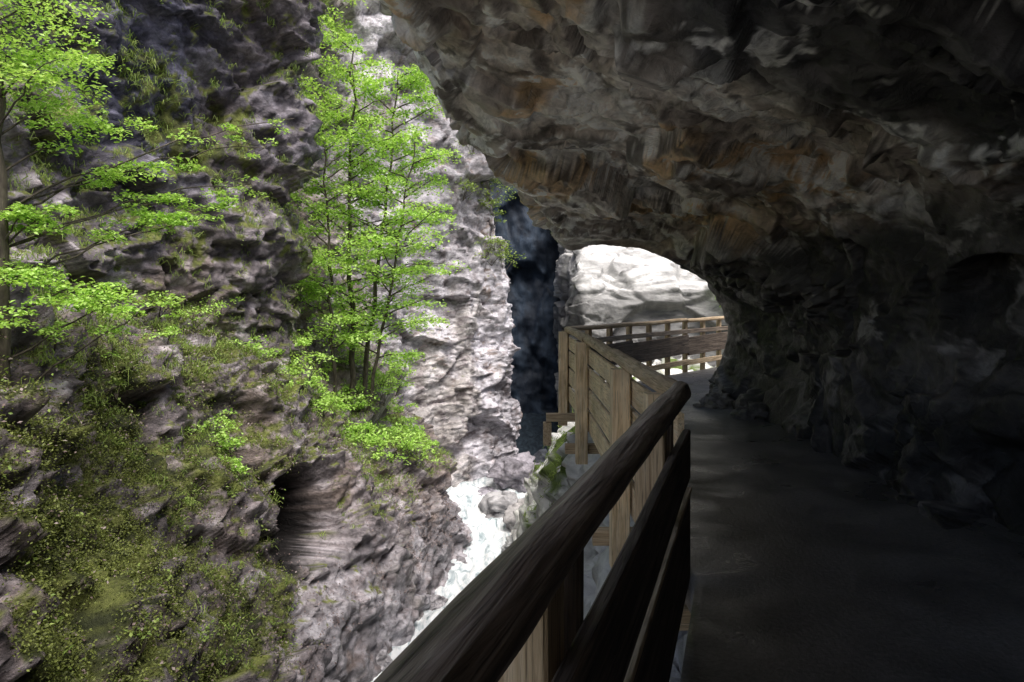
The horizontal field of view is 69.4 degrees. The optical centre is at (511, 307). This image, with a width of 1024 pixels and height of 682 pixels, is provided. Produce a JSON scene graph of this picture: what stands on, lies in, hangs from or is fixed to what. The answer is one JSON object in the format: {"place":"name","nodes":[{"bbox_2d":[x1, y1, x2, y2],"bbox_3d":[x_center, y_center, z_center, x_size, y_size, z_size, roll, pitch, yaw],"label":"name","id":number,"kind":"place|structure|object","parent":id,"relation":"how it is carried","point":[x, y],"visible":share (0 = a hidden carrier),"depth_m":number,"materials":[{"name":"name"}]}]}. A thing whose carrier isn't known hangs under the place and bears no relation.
{"place":"outdoors","nodes":[
{"label":"outdoors","id":0,"kind":"place"},
{"bbox_2d":[0,0,522,681],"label":"gorge cliff","id":1,"kind":"structure","parent":0,"point":[466,412],"depth_m":15.30,"materials":[{"name":"grey stone"}]},
{"bbox_2d":[30,278,244,350],"bbox_3d":[-6.824,0.101,12.631,2.398,1.275,6.930,0,0,0],"label":"shrub","id":2,"kind":"object","parent":1,"relation":"on","point":[171,331],"visible":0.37,"depth_m":13.79,"materials":[{"name":"green plant"}]},
{"bbox_2d":[0,0,293,385],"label":"maple tree","id":3,"kind":"object","parent":1,"relation":"on","point":[20,213],"visible":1,"depth_m":8.19,"materials":[{"name":"green plant"}]},
{"bbox_2d":[0,292,320,681],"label":"moss","id":4,"kind":"object","parent":1,"relation":"attached to","point":[40,632],"visible":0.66,"depth_m":8.64,"materials":[{"name":"green plant"}]},
{"bbox_2d":[0,0,329,438],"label":"grass","id":5,"kind":"structure","parent":1,"relation":"on","point":[115,257],"depth_m":13.98,"materials":[{"name":"green plant"}]},
{"bbox_2d":[39,343,298,674],"bbox_3d":[-5.041,3.231,11.560,2.688,5.032,9.146,0,0,-5],"label":"fern","id":6,"kind":"object","parent":1,"relation":"on","point":[204,639],"visible":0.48,"depth_m":10.45,"materials":[{"name":"green plant"}]},
{"bbox_2d":[185,408,249,474],"bbox_3d":[-5.445,2.563,13.450,1.259,1.304,1.746,0,0,-22],"label":"shrub","id":7,"kind":"object","parent":1,"relation":"on","point":[232,440],"visible":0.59,"depth_m":13.45,"materials":[{"name":"green plant"}]},
{"bbox_2d":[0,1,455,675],"bbox_3d":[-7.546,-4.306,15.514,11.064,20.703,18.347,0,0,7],"label":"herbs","id":8,"kind":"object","parent":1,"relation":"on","point":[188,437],"visible":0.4,"depth_m":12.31,"materials":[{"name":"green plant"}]},
{"bbox_2d":[0,0,456,668],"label":"grass","id":9,"kind":"structure","parent":1,"relation":"on","point":[160,324],"depth_m":14.11,"materials":[{"name":"green plant"}]},
{"bbox_2d":[0,266,463,681],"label":"leaf litter","id":10,"kind":"object","parent":1,"relation":"on","point":[47,547],"visible":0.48,"depth_m":12.75,"materials":[{"name":"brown plant"}]},
{"bbox_2d":[228,335,345,416],"bbox_3d":[-4.952,1.655,17.295,2.000,2.080,3.702,0,0,16],"label":"shrub","id":11,"kind":"object","parent":1,"relation":"on","point":[320,403],"visible":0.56,"depth_m":17.25,"materials":[{"name":"green plant"}]},
{"bbox_2d":[297,0,374,131],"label":"shrub","id":12,"kind":"object","parent":1,"relation":"on","point":[328,19],"visible":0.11,"depth_m":24.83,"materials":[{"name":"green plant"}]},
{"bbox_2d":[299,206,418,412],"bbox_3d":[-5.358,0.155,25.420,4.287,7.117,2.941,0,0,-12],"label":"shrub","id":13,"kind":"object","parent":1,"relation":"on","point":[393,364],"visible":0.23,"depth_m":24.99,"materials":[{"name":"green plant"}]},
{"bbox_2d":[304,345,444,468],"bbox_3d":[-4.226,2.831,21.521,4.719,3.602,6.066,0,0,0],"label":"shrub","id":14,"kind":"object","parent":1,"relation":"on","point":[405,429],"visible":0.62,"depth_m":20.75,"materials":[{"name":"green plant"}]},
{"bbox_2d":[288,29,471,413],"bbox_3d":[-3.936,-2.329,20.696,5.577,10.692,5.055,0,0,0],"label":"maple tree","id":15,"kind":"object","parent":1,"relation":"on","point":[354,338],"visible":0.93,"depth_m":20.63,"materials":[{"name":"green plant"}]},
{"bbox_2d":[452,140,525,269],"bbox_3d":[-0.886,-4.650,29.886,2.968,6.423,3.502,0,0,0],"label":"shrub","id":16,"kind":"object","parent":1,"relation":"on","point":[487,208],"visible":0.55,"depth_m":29.72,"materials":[{"name":"green plant"}]},
{"bbox_2d":[371,411,559,681],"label":"river","id":17,"kind":"structure","parent":0,"point":[482,551],"depth_m":23.88,"materials":[{"name":"white liquid"}]},
{"bbox_2d":[376,647,392,671],"bbox_3d":[-2.836,7.461,15.513,0.630,0.590,0.707,0,0,-30],"label":"boulder","id":18,"kind":"object","parent":17,"relation":"in","point":[384,660],"visible":0.4,"depth_m":15.37,"materials":[{"name":"grey stone"}]},
{"bbox_2d":[427,594,447,610],"bbox_3d":[-2.011,7.492,18.615,0.791,0.567,0.722,0,0,-44],"label":"boulder","id":19,"kind":"object","parent":17,"relation":"in","point":[438,601],"visible":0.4,"depth_m":18.45,"materials":[{"name":"grey stone"}]},
{"bbox_2d":[452,556,467,563],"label":"boulder","id":20,"kind":"object","parent":17,"relation":"in","point":[461,559],"visible":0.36,"depth_m":21.28,"materials":[{"name":"grey stone"}]},
{"bbox_2d":[477,486,497,495],"bbox_3d":[-0.852,7.035,26.943,1.338,0.875,1.236,0,0,0],"label":"boulder","id":21,"kind":"object","parent":17,"relation":"in","point":[485,490],"visible":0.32,"depth_m":26.86,"materials":[{"name":"grey stone"}]},
{"bbox_2d":[478,490,517,518],"bbox_3d":[-0.376,7.072,25.480,1.692,1.301,1.709,0,0,0],"label":"boulder","id":22,"kind":"object","parent":17,"relation":"in","point":[493,504],"visible":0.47,"depth_m":25.12,"materials":[{"name":"grey stone"}]},
{"bbox_2d":[501,534,513,551],"bbox_3d":[0.212,7.059,21.481,1.086,0.937,1.084,0,0,0],"label":"boulder","id":23,"kind":"object","parent":17,"relation":"in","point":[509,541],"visible":0.12,"depth_m":21.61,"materials":[{"name":"grey stone"}]},
{"bbox_2d":[486,451,535,492],"bbox_3d":[0.034,6.227,27.644,1.994,1.568,2.008,0,0,0],"label":"boulder","id":24,"kind":"object","parent":17,"relation":"in","point":[511,471],"visible":0.69,"depth_m":26.94,"materials":[{"name":"grey stone"}]},
{"bbox_2d":[503,497,524,530],"bbox_3d":[0.476,6.922,24.153,1.558,1.419,1.836,0,0,0],"label":"boulder","id":25,"kind":"object","parent":17,"relation":"in","point":[509,519],"visible":0.19,"depth_m":23.82,"materials":[{"name":"grey stone"}]},
{"bbox_2d":[533,449,547,462],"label":"boulder","id":26,"kind":"object","parent":17,"relation":"in","point":[540,455],"visible":0.13,"depth_m":29.26,"materials":[{"name":"grey stone"}]},
{"bbox_2d":[489,178,559,413],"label":"slot cliff","id":27,"kind":"structure","parent":0,"point":[531,299],"depth_m":46.29,"materials":[{"name":"grey stone"}]},
{"bbox_2d":[510,357,715,681],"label":"river bank","id":28,"kind":"structure","parent":0,"point":[597,568],"depth_m":14.00,"materials":[{"name":"grey stone"}]},
{"bbox_2d":[522,409,574,521],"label":"grass","id":29,"kind":"structure","parent":28,"relation":"on","point":[546,458],"depth_m":16.45,"materials":[{"name":"plant"}]},
{"bbox_2d":[553,244,727,412],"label":"sunlit cliff","id":30,"kind":"structure","parent":0,"point":[598,284],"depth_m":32.01,"materials":[{"name":"white stone"}]},
{"bbox_2d":[379,0,1023,535],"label":"rock overhang","id":31,"kind":"object","parent":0,"point":[823,200],"visible":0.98,"depth_m":6.36,"materials":[{"name":"grey stone"}]},
{"bbox_2d":[588,367,1023,681],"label":"walkway","id":32,"kind":"structure","parent":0,"point":[808,563],"depth_m":4.42,"materials":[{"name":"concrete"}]},
{"bbox_2d":[373,316,727,681],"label":"wooden railing","id":33,"kind":"object","parent":32,"relation":"on","point":[513,611],"visible":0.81,"depth_m":2.16,"materials":[{"name":"brown wood"}]},
{"bbox_2d":[693,392,734,408],"bbox_3d":[3.301,1.622,11.908,0.659,0.509,0.714,0,0,35],"label":"boulder","id":34,"kind":"object","parent":32,"relation":"on","point":[718,400],"visible":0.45,"depth_m":11.74,"materials":[{"name":"grey stone"}]}
]}

